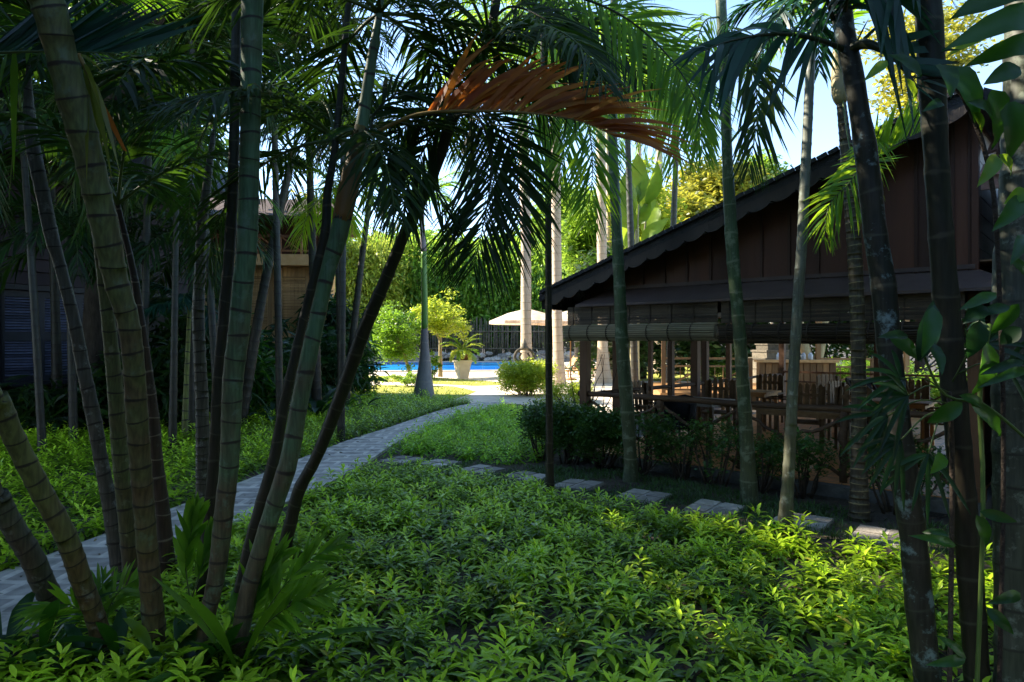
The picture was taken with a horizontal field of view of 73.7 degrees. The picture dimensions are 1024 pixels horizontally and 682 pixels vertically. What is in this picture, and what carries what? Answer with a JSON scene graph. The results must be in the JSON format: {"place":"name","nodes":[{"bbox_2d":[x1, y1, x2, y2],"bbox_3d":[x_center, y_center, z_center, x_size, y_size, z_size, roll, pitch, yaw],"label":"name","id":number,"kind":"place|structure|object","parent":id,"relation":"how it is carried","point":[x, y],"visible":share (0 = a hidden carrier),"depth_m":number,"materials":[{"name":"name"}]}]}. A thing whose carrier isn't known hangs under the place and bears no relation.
{"place":"outdoors","nodes":[
{"label":"outdoors","id":0,"kind":"place"},
{"bbox_2d":[0,402,508,646],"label":"path","id":1,"kind":"structure","parent":0,"point":[15,588],"depth_m":8.59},
{"bbox_2d":[351,385,475,402],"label":"lawn","id":2,"kind":"structure","parent":0,"point":[394,387],"depth_m":25.76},
{"bbox_2d":[292,325,390,397],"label":"shrub","id":3,"kind":"object","parent":2,"relation":"on","point":[366,387],"visible":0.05,"depth_m":22.24,"materials":[{"name":"green plant"}]},
{"bbox_2d":[378,162,475,398],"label":"bottle palm","id":4,"kind":"object","parent":2,"relation":"on","point":[424,380],"visible":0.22,"depth_m":21.99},
{"bbox_2d":[376,376,499,385],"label":"lawn","id":5,"kind":"structure","parent":0,"point":[465,381],"depth_m":31.49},
{"bbox_2d":[369,300,429,373],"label":"tree","id":6,"kind":"object","parent":5,"relation":"on","point":[401,334],"visible":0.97,"depth_m":33.42,"materials":[{"name":"green plant"}]},
{"bbox_2d":[0,344,993,681],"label":"ground","id":7,"kind":"structure","parent":0,"point":[876,516],"depth_m":5.86,"materials":[{"name":"soil"}]},
{"bbox_2d":[0,591,111,665],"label":"leafy plant","id":8,"kind":"object","parent":7,"relation":"on","point":[30,655],"visible":0.62,"depth_m":3.92,"materials":[{"name":"green plant"}]},
{"bbox_2d":[0,591,117,671],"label":"leafy plant","id":9,"kind":"object","parent":7,"relation":"on","point":[51,609],"visible":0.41,"depth_m":3.91,"materials":[{"name":"green plant"}]},
{"bbox_2d":[0,0,123,662],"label":"palm tree","id":10,"kind":"object","parent":7,"relation":"on","point":[49,505],"visible":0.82,"depth_m":3.66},
{"bbox_2d":[8,369,123,438],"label":"shrub","id":11,"kind":"object","parent":7,"relation":"on","point":[57,414],"visible":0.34,"depth_m":13.25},
{"bbox_2d":[0,0,141,634],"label":"palm tree","id":12,"kind":"object","parent":7,"relation":"on","point":[24,544],"visible":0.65,"depth_m":4.13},
{"bbox_2d":[0,4,143,455],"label":"palm tree","id":13,"kind":"object","parent":7,"relation":"on","point":[26,187],"visible":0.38,"depth_m":10.97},
{"bbox_2d":[0,121,154,388],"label":"palm tree","id":14,"kind":"object","parent":7,"relation":"on","point":[56,353],"visible":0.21,"depth_m":14.83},
{"bbox_2d":[31,622,138,677],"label":"leafy plant","id":15,"kind":"object","parent":7,"relation":"on","point":[71,629],"visible":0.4,"depth_m":3.88,"materials":[{"name":"green plant"}]},
{"bbox_2d":[0,199,171,441],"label":"palm tree","id":16,"kind":"object","parent":7,"relation":"on","point":[66,229],"visible":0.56,"depth_m":12.09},
{"bbox_2d":[27,0,166,661],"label":"palm tree","id":17,"kind":"object","parent":7,"relation":"on","point":[83,111],"visible":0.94,"depth_m":3.42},
{"bbox_2d":[0,571,196,681],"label":"ground cover","id":18,"kind":"object","parent":7,"relation":"on","point":[56,676],"visible":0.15,"depth_m":3.83,"materials":[{"name":"green plant"}]},
{"bbox_2d":[0,0,205,581],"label":"palm tree","id":19,"kind":"object","parent":7,"relation":"on","point":[94,31],"visible":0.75,"depth_m":4.94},
{"bbox_2d":[37,607,173,669],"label":"leafy plant","id":20,"kind":"object","parent":7,"relation":"on","point":[110,634],"visible":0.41,"depth_m":3.79,"materials":[{"name":"green plant"}]},
{"bbox_2d":[0,79,260,421],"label":"wooden house","id":21,"kind":"structure","parent":7,"relation":"on","point":[16,353],"depth_m":15.71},
{"bbox_2d":[0,290,39,381],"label":"window","id":22,"kind":"structure","parent":21,"relation":"in","point":[11,335],"depth_m":15.46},
{"bbox_2d":[40,292,78,379],"bbox_3d":[-10.779,-0.110,16.240,0.090,2.060,0.865,0,0,29],"label":"window","id":23,"kind":"structure","parent":21,"relation":"in","point":[45,335],"depth_m":16.01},
{"bbox_2d":[0,0,295,587],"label":"palm tree","id":24,"kind":"object","parent":7,"relation":"on","point":[119,447],"visible":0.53,"depth_m":4.81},
{"bbox_2d":[0,20,295,340],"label":"palm tree","id":25,"kind":"object","parent":7,"relation":"on","point":[146,276],"visible":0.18,"depth_m":11.95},
{"bbox_2d":[0,90,312,577],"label":"palm tree","id":26,"kind":"object","parent":7,"relation":"on","point":[52,139],"visible":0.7,"depth_m":5.29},
{"bbox_2d":[77,335,244,433],"bbox_3d":[-7.271,1.087,13.961,2.796,2.436,2.743,0,0,-40],"label":"shrub","id":27,"kind":"object","parent":7,"relation":"on","point":[161,367],"visible":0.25,"depth_m":13.73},
{"bbox_2d":[114,610,219,681],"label":"leafy plant","id":28,"kind":"object","parent":7,"relation":"on","point":[140,631],"visible":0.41,"depth_m":3.85,"materials":[{"name":"green plant"}]},
{"bbox_2d":[22,0,314,376],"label":"palm tree","id":29,"kind":"object","parent":7,"relation":"on","point":[211,316],"visible":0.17,"depth_m":11.97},
{"bbox_2d":[72,189,280,439],"bbox_3d":[-6.221,-0.372,12.865,3.592,4.665,3.082,0,0,-31],"label":"palm tree","id":30,"kind":"object","parent":7,"relation":"on","point":[155,246],"visible":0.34,"depth_m":12.82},
{"bbox_2d":[65,87,288,453],"bbox_3d":[-5.694,-1.068,11.511,3.060,6.056,3.278,0,0,42],"label":"palm tree","id":31,"kind":"object","parent":7,"relation":"on","point":[172,413],"visible":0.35,"depth_m":11.47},
{"bbox_2d":[0,0,355,144],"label":"shade tree","id":32,"kind":"object","parent":7,"relation":"on","point":[197,22],"visible":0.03,"depth_m":17.16,"materials":[{"name":"green plant"}]},
{"bbox_2d":[140,282,220,441],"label":"palm tree","id":33,"kind":"object","parent":7,"relation":"on","point":[156,305],"visible":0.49,"depth_m":12.62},
{"bbox_2d":[116,617,250,681],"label":"leafy plant","id":34,"kind":"object","parent":7,"relation":"on","point":[181,627],"visible":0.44,"depth_m":3.87,"materials":[{"name":"green plant"}]},
{"bbox_2d":[149,306,263,407],"bbox_3d":[-7.289,0.689,15.821,2.866,3.244,2.331,0,0,0],"label":"shrub","id":35,"kind":"object","parent":7,"relation":"on","point":[182,324],"visible":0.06,"depth_m":15.41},
{"bbox_2d":[0,0,424,551],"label":"palm tree","id":36,"kind":"object","parent":7,"relation":"on","point":[202,426],"visible":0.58,"depth_m":5.91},
{"bbox_2d":[196,0,240,601],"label":"palm tree","id":37,"kind":"object","parent":7,"relation":"on","point":[223,324],"visible":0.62,"depth_m":4.77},
{"bbox_2d":[77,0,360,385],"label":"shade tree","id":38,"kind":"object","parent":7,"relation":"on","point":[92,329],"visible":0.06,"depth_m":14.30,"materials":[{"name":"green plant"}]},
{"bbox_2d":[195,0,263,668],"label":"palm tree","id":39,"kind":"object","parent":7,"relation":"on","point":[240,312],"visible":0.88,"depth_m":3.83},
{"bbox_2d":[0,387,474,571],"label":"ground cover","id":40,"kind":"object","parent":7,"relation":"on","point":[72,449],"visible":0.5,"depth_m":10.57,"materials":[{"name":"green plant"}]},
{"bbox_2d":[181,311,297,418],"bbox_3d":[-6.510,0.727,16.190,3.089,3.066,2.829,0,0,-28],"label":"shrub","id":41,"kind":"object","parent":7,"relation":"on","point":[264,381],"visible":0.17,"depth_m":15.97,"materials":[{"name":"green plant"}]},
{"bbox_2d":[159,0,395,413],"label":"palm tree","id":42,"kind":"object","parent":7,"relation":"on","point":[278,322],"visible":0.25,"depth_m":13.94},
{"bbox_2d":[205,198,358,342],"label":"house","id":43,"kind":"structure","parent":7,"relation":"on","point":[294,275],"depth_m":22.08,"materials":[{"name":"brown wood"}]},
{"bbox_2d":[189,39,375,427],"bbox_3d":[-4.964,-1.885,14.812,3.832,7.720,4.216,0,0,0],"label":"palm tree","id":44,"kind":"object","parent":7,"relation":"on","point":[255,335],"visible":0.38,"depth_m":14.54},
{"bbox_2d":[212,13,382,410],"bbox_3d":[-5.202,-2.741,16.647,4.802,9.404,3.976,0,0,-42],"label":"palm tree","id":45,"kind":"object","parent":7,"relation":"on","point":[316,391],"visible":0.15,"depth_m":16.44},
{"bbox_2d":[110,0,486,592],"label":"palm tree","id":46,"kind":"object","parent":7,"relation":"on","point":[337,134],"visible":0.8,"depth_m":4.47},
{"bbox_2d":[264,317,379,405],"bbox_3d":[-5.969,0.713,19.041,3.415,2.732,3.360,0,0,26],"label":"shrub","id":47,"kind":"object","parent":7,"relation":"on","point":[329,358],"visible":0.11,"depth_m":19.04,"materials":[{"name":"green plant"}]},
{"bbox_2d":[260,155,398,383],"bbox_3d":[-4.346,-1.338,16.320,3.591,6.596,3.321,0,0,0],"label":"palm tree","id":48,"kind":"object","parent":7,"relation":"on","point":[317,209],"visible":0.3,"depth_m":16.18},
{"bbox_2d":[291,290,387,396],"bbox_3d":[-5.531,0.295,21.104,3.171,3.990,2.736,0,0,31],"label":"shrub","id":49,"kind":"object","parent":7,"relation":"on","point":[330,319],"visible":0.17,"depth_m":20.85,"materials":[{"name":"green plant"}]},
{"bbox_2d":[280,0,448,440],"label":"palm tree","id":50,"kind":"object","parent":7,"relation":"on","point":[341,322],"visible":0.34,"depth_m":12.98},
{"bbox_2d":[335,226,420,360],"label":"bamboo clump","id":51,"kind":"object","parent":7,"relation":"on","point":[393,296],"visible":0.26,"depth_m":63.72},
{"bbox_2d":[322,33,447,404],"bbox_3d":[-3.494,-2.871,19.040,4.374,9.674,3.941,0,0,-29],"label":"palm tree","id":52,"kind":"object","parent":7,"relation":"on","point":[357,298],"visible":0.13,"depth_m":18.93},
{"bbox_2d":[143,0,697,672],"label":"palm tree","id":53,"kind":"object","parent":7,"relation":"on","point":[507,88],"visible":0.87,"depth_m":4.12,"materials":[{"name":"plant"}]},
{"bbox_2d":[377,225,514,359],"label":"bamboo clump","id":54,"kind":"object","parent":7,"relation":"on","point":[416,277],"visible":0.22,"depth_m":65.79,"materials":[{"name":"green plant"}]},
{"bbox_2d":[379,397,545,464],"bbox_3d":[-0.426,1.754,14.763,2.979,0.479,8.703,0,0,6],"label":"ground cover","id":55,"kind":"object","parent":7,"relation":"on","point":[430,438],"visible":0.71,"depth_m":12.22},
{"bbox_2d":[431,234,543,357],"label":"bamboo clump","id":56,"kind":"object","parent":7,"relation":"on","point":[482,311],"visible":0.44,"depth_m":65.91,"materials":[{"name":"green plant"}]},
{"bbox_2d":[0,454,993,681],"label":"ground cover","id":57,"kind":"object","parent":7,"relation":"on","point":[741,657],"visible":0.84,"depth_m":4.80,"materials":[{"name":"green plant"}]},
{"bbox_2d":[9,559,167,645],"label":"seedling palm","id":58,"kind":"object","parent":57,"relation":"on","point":[33,612],"visible":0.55,"depth_m":4.15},
{"bbox_2d":[173,492,240,596],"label":"seedling palm","id":59,"kind":"object","parent":57,"relation":"on","point":[187,542],"visible":0.79,"depth_m":4.39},
{"bbox_2d":[164,622,285,681],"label":"leafy plant","id":60,"kind":"object","parent":57,"relation":"on","point":[231,633],"visible":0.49,"depth_m":3.83,"materials":[{"name":"green plant"}]},
{"bbox_2d":[146,562,392,681],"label":"seedling palm","id":61,"kind":"object","parent":57,"relation":"on","point":[208,617],"visible":0.72,"depth_m":3.78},
{"bbox_2d":[238,521,357,640],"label":"seedling palm","id":62,"kind":"object","parent":57,"relation":"on","point":[275,567],"visible":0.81,"depth_m":3.76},
{"bbox_2d":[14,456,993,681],"bbox_3d":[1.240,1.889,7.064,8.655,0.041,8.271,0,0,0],"label":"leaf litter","id":63,"kind":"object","parent":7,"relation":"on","point":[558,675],"visible":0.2,"depth_m":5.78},
{"bbox_2d":[276,0,739,549],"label":"palm tree","id":64,"kind":"object","parent":7,"relation":"on","point":[570,38],"visible":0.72,"depth_m":4.79,"materials":[{"name":"plant"}]},
{"bbox_2d":[510,397,571,460],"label":"hedge bush","id":65,"kind":"object","parent":7,"relation":"on","point":[531,424],"visible":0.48,"depth_m":10.73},
{"bbox_2d":[459,0,658,491],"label":"palm tree","id":66,"kind":"object","parent":7,"relation":"on","point":[576,167],"visible":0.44,"depth_m":6.95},
{"bbox_2d":[506,195,611,356],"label":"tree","id":67,"kind":"object","parent":7,"relation":"on","point":[539,268],"visible":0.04,"depth_m":64.58,"materials":[{"name":"green plant"}]},
{"bbox_2d":[538,398,597,464],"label":"hedge bush","id":68,"kind":"object","parent":7,"relation":"on","point":[562,417],"visible":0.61,"depth_m":10.38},
{"bbox_2d":[565,403,638,468],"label":"hedge bush","id":69,"kind":"object","parent":7,"relation":"on","point":[603,424],"visible":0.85,"depth_m":10.01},
{"bbox_2d":[583,0,705,482],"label":"palm tree","id":70,"kind":"object","parent":7,"relation":"on","point":[627,412],"visible":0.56,"depth_m":9.19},
{"bbox_2d":[609,408,679,475],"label":"hedge bush","id":71,"kind":"object","parent":7,"relation":"on","point":[653,427],"visible":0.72,"depth_m":9.58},
{"bbox_2d":[651,423,703,480],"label":"hedge bush","id":72,"kind":"object","parent":7,"relation":"on","point":[687,439],"visible":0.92,"depth_m":9.33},
{"bbox_2d":[678,410,739,486],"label":"hedge bush","id":73,"kind":"object","parent":7,"relation":"on","point":[723,440],"visible":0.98,"depth_m":9.00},
{"bbox_2d":[685,499,744,517],"bbox_3d":[2.284,1.885,7.676,0.510,0.047,0.510,2,2,37],"label":"stepping stone","id":74,"kind":"object","parent":7,"relation":"on","point":[709,506],"visible":0.74,"depth_m":7.64,"materials":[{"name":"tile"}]},
{"bbox_2d":[667,0,799,504],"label":"palm tree","id":75,"kind":"object","parent":7,"relation":"on","point":[748,485],"visible":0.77,"depth_m":7.76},
{"bbox_2d":[736,430,783,493],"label":"hedge bush","id":76,"kind":"object","parent":7,"relation":"on","point":[764,486],"visible":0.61,"depth_m":8.54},
{"bbox_2d":[563,234,966,381],"bbox_3d":[16.532,-1.618,33.021,28.790,7.545,5.971,0,0,0],"label":"clipped hedge","id":77,"kind":"object","parent":7,"relation":"on","point":[717,348],"visible":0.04,"depth_m":31.86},
{"bbox_2d":[539,85,998,515],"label":"pavilion","id":78,"kind":"structure","parent":7,"relation":"on","point":[684,261],"depth_m":8.78,"materials":[{"name":"wood"}]},
{"bbox_2d":[563,301,718,340],"bbox_3d":[1.801,-0.263,9.938,2.500,0.533,0.245,0,0,42],"label":"bamboo blind","id":79,"kind":"object","parent":78,"relation":"hanging from","point":[669,328],"visible":0.93,"depth_m":9.73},
{"bbox_2d":[655,394,696,449],"bbox_3d":[2.618,1.309,10.885,0.658,0.881,0.620,0,0,42],"label":"tub chair","id":80,"kind":"object","parent":78,"relation":"on","point":[687,411],"visible":0.3,"depth_m":11.05,"materials":[{"name":"black fabric"}]},
{"bbox_2d":[698,378,736,434],"bbox_3d":[3.813,1.218,12.680,0.630,1.060,0.570,0,0,32],"label":"garden chair","id":81,"kind":"object","parent":78,"relation":"on","point":[709,388],"visible":0.52,"depth_m":12.85,"materials":[{"name":"brown wood"}]},
{"bbox_2d":[754,359,839,404],"bbox_3d":[8.014,1.215,19.283,2.150,1.370,0.600,0,0,8],"label":"bar counter","id":82,"kind":"object","parent":78,"relation":"on","point":[766,366],"visible":0.35,"depth_m":19.05,"materials":[{"name":"brown wood"}]},
{"bbox_2d":[752,408,850,464],"bbox_3d":[4.418,1.378,10.126,1.400,0.740,0.832,0,0,42],"label":"table","id":83,"kind":"object","parent":78,"relation":"on","point":[776,413],"visible":0.25,"depth_m":9.93,"materials":[{"name":"brown wood"}]},
{"bbox_2d":[784,382,825,450],"bbox_3d":[4.787,1.218,11.143,0.630,1.060,0.570,0,0,30],"label":"garden chair","id":84,"kind":"object","parent":78,"relation":"on","point":[813,394],"visible":0.3,"depth_m":11.29,"materials":[{"name":"brown wood"}]},
{"bbox_2d":[717,291,965,343],"bbox_3d":[3.792,-0.247,8.166,2.730,0.563,0.245,0,0,42],"label":"bamboo blind","id":85,"kind":"object","parent":78,"relation":"hanging from","point":[838,332],"visible":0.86,"depth_m":8.24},
{"bbox_2d":[720,0,864,536],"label":"palm tree","id":86,"kind":"object","parent":7,"relation":"on","point":[786,505],"visible":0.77,"depth_m":6.57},
{"bbox_2d":[764,426,842,498],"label":"hedge bush","id":87,"kind":"object","parent":7,"relation":"on","point":[804,444],"visible":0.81,"depth_m":8.19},
{"bbox_2d":[668,0,965,681],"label":"palm tree","id":88,"kind":"object","parent":7,"relation":"on","point":[739,47],"visible":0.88,"depth_m":3.47,"materials":[{"name":"plant"}]},
{"bbox_2d":[736,0,920,522],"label":"palm tree","id":89,"kind":"object","parent":7,"relation":"on","point":[859,510],"visible":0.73,"depth_m":7.17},
{"bbox_2d":[836,427,948,514],"bbox_3d":[4.297,1.441,7.591,1.147,0.943,1.000,0,0,0],"label":"hedge bush","id":90,"kind":"object","parent":7,"relation":"on","point":[919,449],"visible":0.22,"depth_m":7.50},
{"bbox_2d":[835,316,1023,681],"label":"lady palm","id":91,"kind":"object","parent":7,"relation":"on","point":[890,446],"visible":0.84,"depth_m":3.20,"materials":[{"name":"green plant"}]},
{"bbox_2d":[864,54,1023,681],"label":"palm tree","id":92,"kind":"object","parent":7,"relation":"on","point":[1006,115],"visible":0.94,"depth_m":2.95,"materials":[{"name":"green plant"}]},
{"bbox_2d":[877,235,1023,681],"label":"glossy plant","id":93,"kind":"object","parent":7,"relation":"on","point":[979,333],"visible":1,"depth_m":2.84,"materials":[{"name":"green plant"}]},
{"bbox_2d":[915,0,991,681],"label":"palm tree","id":94,"kind":"object","parent":7,"relation":"on","point":[945,289],"visible":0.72,"depth_m":3.36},
{"bbox_2d":[942,0,1023,65],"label":"banana plant","id":95,"kind":"object","parent":7,"relation":"on","point":[1008,18],"visible":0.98,"depth_m":3.05,"materials":[{"name":"green plant"}]},
{"bbox_2d":[990,0,1023,681],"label":"palm tree","id":96,"kind":"object","parent":7,"relation":"on","point":[1012,276],"visible":0.59,"depth_m":3.39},
{"bbox_2d":[36,0,1003,240],"label":"sky","id":97,"kind":"structure","parent":0,"point":[825,136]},
{"bbox_2d":[369,360,722,412],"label":"deck paving","id":98,"kind":"structure","parent":0,"point":[484,393],"depth_m":26.46,"materials":[{"name":"stone"}]},
{"bbox_2d":[408,287,472,376],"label":"tree","id":99,"kind":"object","parent":98,"relation":"on","point":[439,325],"visible":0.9,"depth_m":35.46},
{"bbox_2d":[368,349,593,361],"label":"rock wall","id":100,"kind":"structure","parent":98,"relation":"on","point":[506,357],"depth_m":61.72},
{"bbox_2d":[442,0,599,388],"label":"royal palm","id":101,"kind":"object","parent":98,"relation":"on","point":[526,333],"visible":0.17,"depth_m":26.76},
{"bbox_2d":[491,355,558,396],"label":"clipped hedge","id":102,"kind":"object","parent":98,"relation":"on","point":[521,377],"visible":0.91,"depth_m":23.06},
{"bbox_2d":[368,317,733,360],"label":"bamboo fence","id":103,"kind":"object","parent":98,"relation":"on","point":[496,348],"visible":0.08,"depth_m":63.96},
{"bbox_2d":[487,0,621,386],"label":"royal palm","id":104,"kind":"object","parent":98,"relation":"on","point":[558,350],"visible":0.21,"depth_m":28.18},
{"bbox_2d":[561,198,611,375],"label":"tree","id":105,"kind":"object","parent":98,"relation":"on","point":[580,243],"visible":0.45,"depth_m":35.20,"materials":[{"name":"green plant"}]},
{"bbox_2d":[548,6,683,383],"bbox_3d":[3.776,-6.410,30.307,6.334,16.745,6.674,0,0,-33],"label":"royal palm","id":106,"kind":"object","parent":98,"relation":"on","point":[602,347],"visible":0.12,"depth_m":30.19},
{"bbox_2d":[588,64,669,387],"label":"palm tree","id":107,"kind":"object","parent":98,"relation":"on","point":[631,242],"visible":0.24,"depth_m":24.90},
{"bbox_2d":[620,153,668,379],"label":"travellers palm","id":108,"kind":"object","parent":98,"relation":"on","point":[646,190],"visible":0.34,"depth_m":25.89,"materials":[{"name":"green plant"}]},
{"bbox_2d":[632,33,743,381],"bbox_3d":[6.809,-4.515,27.179,4.530,13.039,5.509,0,0,0],"label":"palm tree","id":109,"kind":"object","parent":98,"relation":"on","point":[674,205],"visible":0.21,"depth_m":26.90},
{"bbox_2d":[653,307,909,401],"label":"timber terrace","id":110,"kind":"structure","parent":98,"relation":"on","point":[686,390],"depth_m":20.23,"materials":[{"name":"brown wood"}]},
{"bbox_2d":[640,367,725,380],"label":"lawn","id":111,"kind":"structure","parent":0,"point":[655,376],"depth_m":34.01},
{"bbox_2d":[606,157,688,378],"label":"tree","id":112,"kind":"object","parent":111,"relation":"on","point":[664,210],"visible":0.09,"depth_m":33.13,"materials":[{"name":"green plant"}]},
{"bbox_2d":[659,182,716,373],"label":"tree","id":113,"kind":"object","parent":111,"relation":"on","point":[696,204],"visible":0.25,"depth_m":37.23,"materials":[{"name":"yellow plant"}]},
{"bbox_2d":[665,154,778,350],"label":"tree","id":114,"kind":"object","parent":111,"relation":"on","point":[707,184],"visible":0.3,"depth_m":40.67,"materials":[{"name":"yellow plant"}]},
{"bbox_2d":[389,455,992,559],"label":"grass","id":115,"kind":"structure","parent":0,"point":[567,474],"depth_m":8.22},
{"label":"lawn","id":116,"kind":"structure","parent":0,"visible":0},
{"bbox_2d":[855,0,1003,379],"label":"tree","id":117,"kind":"object","parent":116,"relation":"on","point":[965,58],"visible":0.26,"depth_m":19.83,"materials":[{"name":"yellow plant"}]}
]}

